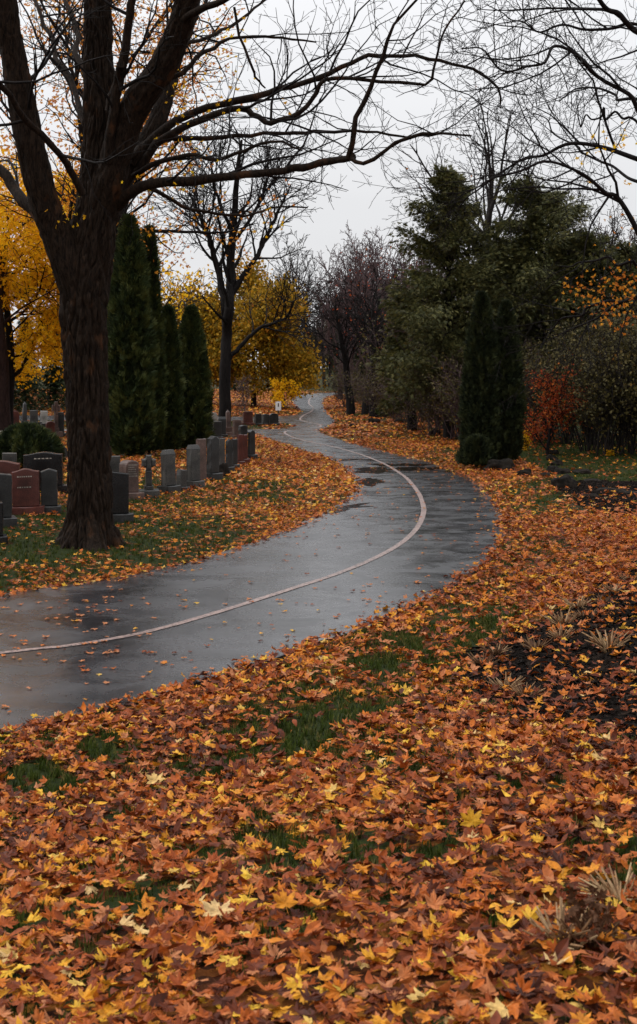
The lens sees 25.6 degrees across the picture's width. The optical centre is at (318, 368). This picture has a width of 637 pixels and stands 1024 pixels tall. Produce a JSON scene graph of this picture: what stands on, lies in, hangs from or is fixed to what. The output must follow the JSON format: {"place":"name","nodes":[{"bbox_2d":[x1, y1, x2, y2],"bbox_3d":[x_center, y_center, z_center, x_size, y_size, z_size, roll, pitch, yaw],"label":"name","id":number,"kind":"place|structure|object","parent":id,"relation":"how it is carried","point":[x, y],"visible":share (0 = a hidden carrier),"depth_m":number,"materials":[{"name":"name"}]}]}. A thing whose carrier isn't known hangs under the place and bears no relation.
{"place":"outdoors","nodes":[
{"label":"outdoors","id":0,"kind":"place"},
{"bbox_2d":[0,392,504,737],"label":"path","id":1,"kind":"structure","parent":0,"point":[213,584],"depth_m":14.77,"materials":[{"name":"asphalt"}]},
{"bbox_2d":[0,396,425,653],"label":"line","id":2,"kind":"object","parent":1,"relation":"on","point":[418,524],"visible":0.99,"depth_m":15.63,"materials":[{"name":"paint"}]},
{"bbox_2d":[0,424,500,722],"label":"fallen leaves","id":3,"kind":"object","parent":1,"relation":"on","point":[162,662],"visible":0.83,"depth_m":14.19,"materials":[{"name":"orange plant"}]},
{"bbox_2d":[323,503,370,513],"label":"puddle","id":4,"kind":"object","parent":1,"relation":"on","point":[345,507],"visible":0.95,"depth_m":23.97,"materials":[{"name":"black liquid"}]},
{"bbox_2d":[353,467,397,473],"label":"puddle","id":5,"kind":"object","parent":1,"relation":"on","point":[377,470],"visible":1,"depth_m":32.66,"materials":[{"name":"black liquid"}]},
{"bbox_2d":[0,368,636,1023],"bbox_3d":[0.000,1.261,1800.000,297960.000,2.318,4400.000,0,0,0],"label":"ground","id":6,"kind":"structure","parent":0,"point":[210,974],"depth_m":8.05,"materials":[{"name":"plant"}]},
{"bbox_2d":[0,501,7,543],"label":"headstone","id":7,"kind":"object","parent":6,"relation":"on","point":[3,538],"visible":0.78,"depth_m":18.38,"materials":[{"name":"black stone"}]},
{"bbox_2d":[0,473,17,527],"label":"headstone","id":8,"kind":"object","parent":6,"relation":"on","point":[9,519],"visible":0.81,"depth_m":19.90,"materials":[{"name":"grey stone"}]},
{"bbox_2d":[0,460,19,505],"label":"headstone","id":9,"kind":"object","parent":6,"relation":"on","point":[7,467],"visible":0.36,"depth_m":22.08,"materials":[{"name":"red stone"}]},
{"bbox_2d":[11,468,44,514],"bbox_3d":[-4.466,1.924,21.390,0.555,0.789,0.380,-2,-1,-8],"label":"headstone","id":10,"kind":"object","parent":6,"relation":"on","point":[26,490],"visible":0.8,"depth_m":21.29,"materials":[{"name":"red stone"}]},
{"bbox_2d":[0,192,58,430],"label":"maple","id":11,"kind":"object","parent":6,"relation":"on","point":[5,417],"visible":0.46,"depth_m":41.60,"materials":[{"name":"brown plant"}]},
{"bbox_2d":[13,316,49,411],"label":"spruce tree","id":12,"kind":"object","parent":6,"relation":"on","point":[24,395],"visible":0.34,"depth_m":73.76,"materials":[{"name":"green plant"}]},
{"bbox_2d":[0,421,66,466],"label":"evergreen bush","id":13,"kind":"object","parent":6,"relation":"on","point":[21,439],"visible":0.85,"depth_m":29.32,"materials":[{"name":"green plant"}]},
{"bbox_2d":[23,451,67,493],"bbox_3d":[-4.788,1.851,24.394,0.871,0.797,0.414,-1,0,-5],"label":"headstone","id":14,"kind":"object","parent":6,"relation":"on","point":[41,461],"visible":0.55,"depth_m":24.29,"materials":[{"name":"black stone"}]},
{"bbox_2d":[32,322,65,409],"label":"spruce tree","id":15,"kind":"object","parent":6,"relation":"on","point":[52,394],"visible":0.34,"depth_m":75.58,"materials":[{"name":"green plant"}]},
{"bbox_2d":[40,468,61,513],"bbox_3d":[-4.146,1.932,21.560,0.368,0.780,0.380,-1,-1,-10],"label":"headstone","id":16,"kind":"object","parent":6,"relation":"on","point":[49,490],"visible":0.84,"depth_m":21.46,"materials":[{"name":"grey stone"}]},
{"bbox_2d":[52,402,62,436],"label":"stone cross","id":17,"kind":"object","parent":6,"relation":"on","point":[55,407],"visible":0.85,"depth_m":42.91,"materials":[{"name":"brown stone"}]},
{"bbox_2d":[0,129,166,424],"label":"yellow maple","id":18,"kind":"object","parent":6,"relation":"on","point":[18,282],"visible":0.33,"depth_m":41.77,"materials":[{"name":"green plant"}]},
{"bbox_2d":[111,472,133,522],"bbox_3d":[-2.965,1.949,20.795,0.386,0.847,0.312,0,0,-22],"label":"headstone","id":19,"kind":"object","parent":6,"relation":"on","point":[120,507],"visible":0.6,"depth_m":20.71,"materials":[{"name":"grey stone"}]},
{"bbox_2d":[119,460,143,499],"bbox_3d":[-3.267,1.956,24.109,0.365,0.750,0.482,1,-1,-38],"label":"headstone","id":20,"kind":"object","parent":6,"relation":"on","point":[130,468],"visible":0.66,"depth_m":24.01,"materials":[{"name":"brown stone"}]},
{"bbox_2d":[107,209,160,456],"bbox_3d":[-4.593,-0.797,33.981,1.616,6.148,1.704,0,0,0],"label":"arborvitae","id":21,"kind":"object","parent":6,"relation":"on","point":[133,351],"visible":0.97,"depth_m":33.57,"materials":[{"name":"green plant"}]},
{"bbox_2d":[0,0,294,294],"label":"orange maple","id":22,"kind":"object","parent":6,"relation":"on","point":[71,196],"visible":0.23,"depth_m":36.33,"materials":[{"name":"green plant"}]},
{"bbox_2d":[139,455,159,497],"bbox_3d":[-2.971,1.929,24.492,0.367,0.823,0.363,0,0,-12],"label":"stone cross","id":23,"kind":"object","parent":6,"relation":"on","point":[148,462],"visible":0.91,"depth_m":24.41,"materials":[{"name":"grey stone"}]},
{"bbox_2d":[142,223,171,453],"bbox_3d":[-4.237,-0.715,35.085,1.028,5.965,1.102,0,0,21],"label":"arborvitae","id":24,"kind":"object","parent":6,"relation":"on","point":[161,394],"visible":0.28,"depth_m":34.94,"materials":[{"name":"green plant"}]},
{"bbox_2d":[157,449,180,492],"bbox_3d":[-2.744,1.929,25.591,0.290,0.881,0.362,-1,0,38],"label":"headstone","id":25,"kind":"object","parent":6,"relation":"on","point":[168,478],"visible":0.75,"depth_m":25.51,"materials":[{"name":"grey stone"}]},
{"bbox_2d":[159,303,187,450],"bbox_3d":[-3.843,0.281,35.927,0.995,4.012,1.039,0,0,0],"label":"arborvitae","id":26,"kind":"object","parent":6,"relation":"on","point":[174,435],"visible":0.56,"depth_m":35.71,"materials":[{"name":"green plant"}]},
{"bbox_2d":[176,469,189,490],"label":"headstone","id":27,"kind":"object","parent":6,"relation":"on","point":[181,477],"visible":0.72,"depth_m":26.16,"materials":[{"name":"grey stone"}]},
{"bbox_2d":[151,221,220,324],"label":"orange maple","id":28,"kind":"object","parent":6,"relation":"on","point":[172,291],"visible":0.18,"depth_m":66.38,"materials":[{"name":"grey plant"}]},
{"bbox_2d":[186,445,204,487],"bbox_3d":[-2.380,1.911,26.639,0.289,0.913,0.351,-1,-1,40],"label":"headstone","id":29,"kind":"object","parent":6,"relation":"on","point":[193,463],"visible":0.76,"depth_m":26.56,"materials":[{"name":"grey stone"}]},
{"bbox_2d":[178,304,216,448],"bbox_3d":[-3.385,0.280,37.235,1.306,4.063,1.284,0,0,-43],"label":"arborvitae","id":30,"kind":"object","parent":6,"relation":"on","point":[198,394],"visible":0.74,"depth_m":36.95,"materials":[{"name":"green plant"}]},
{"bbox_2d":[196,438,206,481],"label":"headstone","id":31,"kind":"object","parent":6,"relation":"on","point":[201,443],"visible":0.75,"depth_m":27.70,"materials":[{"name":"brown stone"}]},
{"bbox_2d":[207,436,222,479],"bbox_3d":[-2.150,1.873,28.503,0.279,0.999,0.347,1,1,38],"label":"headstone","id":32,"kind":"object","parent":6,"relation":"on","point":[212,457],"visible":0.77,"depth_m":28.42,"materials":[{"name":"grey stone"}]},
{"bbox_2d":[219,438,224,464],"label":"headstone","id":33,"kind":"object","parent":6,"relation":"on","point":[221,450],"visible":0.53,"depth_m":29.86,"materials":[{"name":"grey stone"}]},
{"bbox_2d":[226,439,234,471],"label":"headstone","id":34,"kind":"object","parent":6,"relation":"on","point":[229,453],"visible":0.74,"depth_m":30.72,"materials":[{"name":"grey stone"}]},
{"bbox_2d":[231,439,239,467],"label":"headstone","id":35,"kind":"object","parent":6,"relation":"on","point":[235,464],"visible":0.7,"depth_m":31.45,"materials":[{"name":"grey stone"}]},
{"bbox_2d":[137,97,339,416],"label":"bare maple","id":36,"kind":"object","parent":6,"relation":"on","point":[228,293],"visible":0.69,"depth_m":56.72,"materials":[{"name":"brown plant"}]},
{"bbox_2d":[237,434,244,465],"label":"headstone","id":37,"kind":"object","parent":6,"relation":"on","point":[240,448],"visible":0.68,"depth_m":32.63,"materials":[{"name":"red stone"}]},
{"bbox_2d":[233,373,254,413],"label":"pale twiggy shrub","id":38,"kind":"object","parent":6,"relation":"on","point":[242,394],"visible":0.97,"depth_m":69.14,"materials":[{"name":"plant"}]},
{"bbox_2d":[161,251,331,405],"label":"golden tree","id":39,"kind":"object","parent":6,"relation":"on","point":[296,365],"visible":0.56,"depth_m":81.37,"materials":[{"name":"yellow plant"}]},
{"bbox_2d":[248,430,257,459],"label":"headstone","id":40,"kind":"object","parent":6,"relation":"on","point":[251,443],"visible":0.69,"depth_m":35.01,"materials":[{"name":"grey stone"}]},
{"bbox_2d":[269,376,302,408],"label":"yellow sapling","id":41,"kind":"object","parent":6,"relation":"on","point":[279,387],"visible":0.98,"depth_m":79.44,"materials":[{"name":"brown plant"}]},
{"bbox_2d":[14,389,566,439],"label":"fallen leaves","id":42,"kind":"object","parent":6,"relation":"on","point":[324,404],"visible":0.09,"depth_m":70.22,"materials":[{"name":"orange plant"}]},
{"bbox_2d":[265,226,329,388],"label":"woodland tree","id":43,"kind":"object","parent":6,"relation":"on","point":[298,257],"visible":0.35,"depth_m":130.39,"materials":[{"name":"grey plant"}]},
{"bbox_2d":[282,250,329,387],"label":"woodland tree","id":44,"kind":"object","parent":6,"relation":"on","point":[309,274],"visible":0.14,"depth_m":149.95,"materials":[{"name":"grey plant"}]},
{"bbox_2d":[0,0,620,551],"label":"maple tree","id":45,"kind":"object","parent":6,"relation":"on","point":[120,146],"visible":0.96,"depth_m":18.09,"materials":[{"name":"brown plant"}]},
{"bbox_2d":[0,565,636,1023],"bbox_3d":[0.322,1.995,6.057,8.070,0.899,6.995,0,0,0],"label":"fallen leaves","id":46,"kind":"object","parent":6,"relation":"on","point":[535,990],"visible":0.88,"depth_m":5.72,"materials":[{"name":"orange plant"}]},
{"bbox_2d":[201,899,234,920],"bbox_3d":[-0.369,1.978,5.136,0.122,0.045,0.118,0,0,26],"label":"maple leaf","id":47,"kind":"object","parent":46,"relation":"on","point":[213,909],"visible":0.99,"depth_m":5.13,"materials":[{"name":"plant"}]},
{"bbox_2d":[272,889,297,911],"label":"maple leaf","id":48,"kind":"object","parent":46,"relation":"on","point":[283,901],"visible":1,"depth_m":5.15,"materials":[{"name":"plant"}]},
{"bbox_2d":[460,807,484,826],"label":"maple leaf","id":49,"kind":"object","parent":46,"relation":"on","point":[470,819],"visible":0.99,"depth_m":6.13,"materials":[{"name":"plant"}]},
{"bbox_2d":[0,491,636,717],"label":"fallen leaves","id":50,"kind":"object","parent":6,"relation":"on","point":[612,547],"visible":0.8,"depth_m":15.02,"materials":[{"name":"orange plant"}]},
{"bbox_2d":[301,274,348,387],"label":"woodland tree","id":51,"kind":"object","parent":6,"relation":"on","point":[323,358],"visible":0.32,"depth_m":149.79,"materials":[{"name":"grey plant"}]},
{"bbox_2d":[20,430,636,506],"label":"fallen leaves","id":52,"kind":"object","parent":6,"relation":"on","point":[292,456],"visible":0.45,"depth_m":31.22,"materials":[{"name":"orange plant"}]},
{"bbox_2d":[289,279,380,414],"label":"bare tree","id":53,"kind":"object","parent":6,"relation":"on","point":[345,361],"visible":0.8,"depth_m":70.21,"materials":[{"name":"brown plant"}]},
{"bbox_2d":[286,232,383,380],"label":"woodland tree","id":54,"kind":"object","parent":6,"relation":"on","point":[341,294],"visible":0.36,"depth_m":88.26,"materials":[{"name":"plant"}]},
{"bbox_2d":[319,359,365,407],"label":"thicket shrub","id":55,"kind":"object","parent":6,"relation":"on","point":[338,389],"visible":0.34,"depth_m":83.26,"materials":[{"name":"brown plant"}]},
{"bbox_2d":[308,243,386,399],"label":"woodland tree","id":56,"kind":"object","parent":6,"relation":"on","point":[333,330],"visible":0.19,"depth_m":104.64,"materials":[{"name":"plant"}]},
{"bbox_2d":[331,356,389,415],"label":"thicket shrub","id":57,"kind":"object","parent":6,"relation":"on","point":[361,391],"visible":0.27,"depth_m":66.36,"materials":[{"name":"brown plant"}]},
{"bbox_2d":[336,277,391,416],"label":"bare tree","id":58,"kind":"object","parent":6,"relation":"on","point":[375,345],"visible":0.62,"depth_m":66.47,"materials":[{"name":"brown plant"}]},
{"bbox_2d":[336,220,403,372],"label":"woodland tree","id":59,"kind":"object","parent":6,"relation":"on","point":[371,267],"visible":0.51,"depth_m":79.73,"materials":[{"name":"red plant"}]},
{"bbox_2d":[337,261,408,414],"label":"bare tree","id":60,"kind":"object","parent":6,"relation":"on","point":[364,409],"visible":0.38,"depth_m":70.39,"materials":[{"name":"brown plant"}]},
{"bbox_2d":[342,365,403,419],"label":"thicket shrub","id":61,"kind":"object","parent":6,"relation":"on","point":[370,391],"visible":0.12,"depth_m":60.08,"materials":[{"name":"brown plant"}]},
{"bbox_2d":[332,238,417,354],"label":"woodland tree","id":62,"kind":"object","parent":6,"relation":"on","point":[379,271],"visible":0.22,"depth_m":83.94,"materials":[{"name":"red plant"}]},
{"bbox_2d":[350,315,423,420],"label":"thicket shrub","id":63,"kind":"object","parent":6,"relation":"on","point":[377,340],"visible":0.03,"depth_m":58.17,"materials":[{"name":"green plant"}]},
{"bbox_2d":[353,371,421,425],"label":"thicket shrub","id":64,"kind":"object","parent":6,"relation":"on","point":[379,390],"visible":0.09,"depth_m":54.96,"materials":[{"name":"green plant"}]},
{"bbox_2d":[361,288,436,430],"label":"cedar tree","id":65,"kind":"object","parent":6,"relation":"on","point":[392,341],"visible":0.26,"depth_m":51.06,"materials":[{"name":"green plant"}]},
{"bbox_2d":[360,243,454,354],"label":"woodland tree","id":66,"kind":"object","parent":6,"relation":"on","point":[401,264],"visible":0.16,"depth_m":71.69,"materials":[{"name":"plant"}]},
{"bbox_2d":[385,375,456,435],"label":"thicket shrub","id":67,"kind":"object","parent":6,"relation":"on","point":[408,410],"visible":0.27,"depth_m":47.83,"materials":[{"name":"green plant"}]},
{"bbox_2d":[394,349,461,438],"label":"thicket shrub","id":68,"kind":"object","parent":6,"relation":"on","point":[443,414],"visible":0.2,"depth_m":45.20,"materials":[{"name":"green plant"}]},
{"bbox_2d":[377,301,520,427],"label":"thicket shrub","id":69,"kind":"object","parent":6,"relation":"on","point":[399,330],"visible":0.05,"depth_m":50.35,"materials":[{"name":"green plant"}]},
{"bbox_2d":[377,158,523,438],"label":"cedar tree","id":70,"kind":"object","parent":6,"relation":"on","point":[429,285],"visible":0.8,"depth_m":45.22,"materials":[{"name":"green plant"}]},
{"bbox_2d":[413,347,525,435],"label":"thicket shrub","id":71,"kind":"object","parent":6,"relation":"on","point":[448,393],"visible":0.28,"depth_m":43.27,"materials":[{"name":"green plant"}]},
{"bbox_2d":[382,77,561,277],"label":"bare tree","id":72,"kind":"object","parent":6,"relation":"on","point":[488,217],"visible":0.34,"depth_m":55.00,"materials":[{"name":"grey plant"}]},
{"bbox_2d":[454,433,498,468],"bbox_3d":[3.753,1.986,32.866,0.984,0.958,0.925,0,0,-22],"label":"evergreen shrub","id":73,"kind":"object","parent":6,"relation":"on","point":[476,450],"visible":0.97,"depth_m":32.70,"materials":[{"name":"green plant"}]},
{"bbox_2d":[457,290,504,456],"bbox_3d":[3.907,0.258,33.874,1.186,4.364,1.191,0,0,0],"label":"juniper","id":74,"kind":"object","parent":6,"relation":"on","point":[479,411],"visible":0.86,"depth_m":33.57,"materials":[{"name":"green plant"}]},
{"bbox_2d":[435,237,538,401],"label":"cedar tree","id":75,"kind":"object","parent":6,"relation":"on","point":[488,252],"visible":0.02,"depth_m":47.15,"materials":[{"name":"green plant"}]},
{"bbox_2d":[355,0,636,414],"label":"overhanging tree","id":76,"kind":"object","parent":6,"relation":"on","point":[632,28],"visible":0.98,"depth_m":17.19,"materials":[{"name":"brown plant"}]},
{"bbox_2d":[483,458,514,470],"bbox_3d":[4.183,2.224,32.378,0.827,0.286,0.550,0,0,-4],"label":"boulder","id":77,"kind":"object","parent":6,"relation":"on","point":[507,463],"visible":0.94,"depth_m":32.19,"materials":[{"name":"stone"}]},
{"bbox_2d":[456,338,556,433],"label":"thicket shrub","id":78,"kind":"object","parent":6,"relation":"on","point":[529,344],"visible":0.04,"depth_m":43.14,"materials":[{"name":"green plant"}]},
{"bbox_2d":[495,298,528,459],"bbox_3d":[4.596,0.346,34.100,1.110,4.157,1.164,0,0,0],"label":"juniper","id":79,"kind":"object","parent":6,"relation":"on","point":[511,438],"visible":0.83,"depth_m":33.83,"materials":[{"name":"green plant"}]},
{"bbox_2d":[456,173,619,434],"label":"cedar tree","id":80,"kind":"object","parent":6,"relation":"on","point":[527,257],"visible":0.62,"depth_m":44.84,"materials":[{"name":"green plant"}]},
{"bbox_2d":[453,479,636,743],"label":"bark mulch","id":81,"kind":"object","parent":6,"relation":"on","point":[583,487],"visible":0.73,"depth_m":10.34,"materials":[{"name":"wood"}]},
{"bbox_2d":[480,641,512,655],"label":"stalk clump","id":82,"kind":"object","parent":81,"relation":"on","point":[498,652],"visible":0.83,"depth_m":10.87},
{"bbox_2d":[487,672,524,688],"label":"stalk clump","id":83,"kind":"object","parent":81,"relation":"on","point":[500,683],"visible":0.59,"depth_m":9.62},
{"bbox_2d":[506,680,554,697],"bbox_3d":[1.383,2.126,9.223,0.255,0.120,0.262,0,0,-21],"label":"stalk clump","id":84,"kind":"object","parent":81,"relation":"on","point":[519,690],"visible":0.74,"depth_m":9.21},
{"bbox_2d":[520,634,551,650],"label":"stalk clump","id":85,"kind":"object","parent":81,"relation":"on","point":[529,643],"visible":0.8,"depth_m":10.77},
{"bbox_2d":[538,607,579,626],"bbox_3d":[2.060,2.076,11.564,0.388,0.162,0.295,0,0,-19],"label":"stalk clump","id":86,"kind":"object","parent":81,"relation":"on","point":[559,619],"visible":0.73,"depth_m":11.58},
{"bbox_2d":[546,623,580,641],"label":"stalk clump","id":87,"kind":"object","parent":81,"relation":"on","point":[556,633],"visible":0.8,"depth_m":10.95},
{"bbox_2d":[582,628,633,653],"bbox_3d":[2.095,1.968,10.105,0.386,0.176,0.422,0,0,0],"label":"stalk clump","id":88,"kind":"object","parent":81,"relation":"on","point":[600,642],"visible":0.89,"depth_m":10.07,"materials":[{"name":"plant"}]},
{"bbox_2d":[522,352,577,441],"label":"thicket shrub","id":89,"kind":"object","parent":6,"relation":"on","point":[530,407],"visible":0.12,"depth_m":41.90,"materials":[{"name":"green plant"}]},
{"bbox_2d":[522,329,592,444],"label":"thicket shrub","id":90,"kind":"object","parent":6,"relation":"on","point":[567,438],"visible":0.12,"depth_m":40.93,"materials":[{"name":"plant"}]},
{"bbox_2d":[523,360,592,455],"bbox_3d":[6.125,1.001,36.823,2.807,2.799,2.081,0,0,0],"label":"red shrub","id":91,"kind":"object","parent":6,"relation":"on","point":[552,394],"visible":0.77,"depth_m":36.80,"materials":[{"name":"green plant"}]},
{"bbox_2d":[551,474,576,487],"bbox_3d":[4.782,2.203,27.281,0.503,0.300,0.391,0,0,9],"label":"boulder","id":92,"kind":"object","parent":6,"relation":"on","point":[568,480],"visible":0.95,"depth_m":27.15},
{"bbox_2d":[522,896,613,950],"bbox_3d":[0.831,1.840,4.603,0.311,0.147,0.313,0,0,42],"label":"stalk clump","id":93,"kind":"object","parent":6,"relation":"on","point":[561,915],"visible":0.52,"depth_m":4.60,"materials":[{"name":"plant"}]},
{"bbox_2d":[522,323,621,451],"bbox_3d":[6.975,0.435,37.626,3.430,3.735,2.945,0,0,-4],"label":"thicket shrub","id":94,"kind":"object","parent":6,"relation":"on","point":[586,434],"visible":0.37,"depth_m":37.59,"materials":[{"name":"green plant"}]},
{"bbox_2d":[522,229,624,435],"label":"cedar tree","id":95,"kind":"object","parent":6,"relation":"on","point":[591,249],"visible":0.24,"depth_m":43.98,"materials":[{"name":"green plant"}]},
{"bbox_2d":[531,288,634,444],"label":"thicket shrub","id":96,"kind":"object","parent":6,"relation":"on","point":[554,302],"visible":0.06,"depth_m":40.22,"materials":[{"name":"grey plant"}]},
{"bbox_2d":[541,288,636,445],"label":"thicket shrub","id":97,"kind":"object","parent":6,"relation":"on","point":[625,436],"visible":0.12,"depth_m":39.51,"materials":[{"name":"grey plant"}]},
{"bbox_2d":[542,291,636,445],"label":"thicket shrub","id":98,"kind":"object","parent":6,"relation":"on","point":[608,317],"visible":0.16,"depth_m":38.69,"materials":[{"name":"grey plant"}]},
{"bbox_2d":[546,309,636,455],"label":"thicket shrub","id":99,"kind":"object","parent":6,"relation":"on","point":[599,407],"visible":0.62,"depth_m":35.53,"materials":[{"name":"green plant"}]},
{"bbox_2d":[549,883,636,952],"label":"stalk clump","id":100,"kind":"object","parent":6,"relation":"on","point":[578,909],"visible":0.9,"depth_m":4.55,"materials":[{"name":"plant"}]},
{"bbox_2d":[568,178,635,321],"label":"woodland tree","id":101,"kind":"object","parent":6,"relation":"on","point":[611,222],"visible":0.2,"depth_m":66.28,"materials":[{"name":"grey plant"}]},
{"bbox_2d":[573,306,636,441],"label":"thicket shrub","id":102,"kind":"object","parent":6,"relation":"on","point":[634,345],"visible":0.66,"depth_m":34.69,"materials":[{"name":"green plant"}]},
{"bbox_2d":[576,862,636,905],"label":"stalk clump","id":103,"kind":"object","parent":6,"relation":"on","point":[616,890],"visible":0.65,"depth_m":5.05,"materials":[{"name":"plant"}]},
{"bbox_2d":[580,302,636,454],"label":"thicket shrub","id":104,"kind":"object","parent":6,"relation":"on","point":[631,449],"visible":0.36,"depth_m":35.49,"materials":[{"name":"green plant"}]},
{"bbox_2d":[581,238,636,434],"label":"cedar tree","id":105,"kind":"object","parent":6,"relation":"on","point":[633,248],"visible":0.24,"depth_m":43.20,"materials":[{"name":"green plant"}]},
{"bbox_2d":[605,324,636,438],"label":"thicket shrub","id":106,"kind":"object","parent":6,"relation":"on","point":[631,388],"visible":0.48,"depth_m":34.71,"materials":[{"name":"green plant"}]},
{"bbox_2d":[0,0,636,367],"label":"sky","id":107,"kind":"structure","parent":0,"point":[352,205],"materials":[{"name":"white"}]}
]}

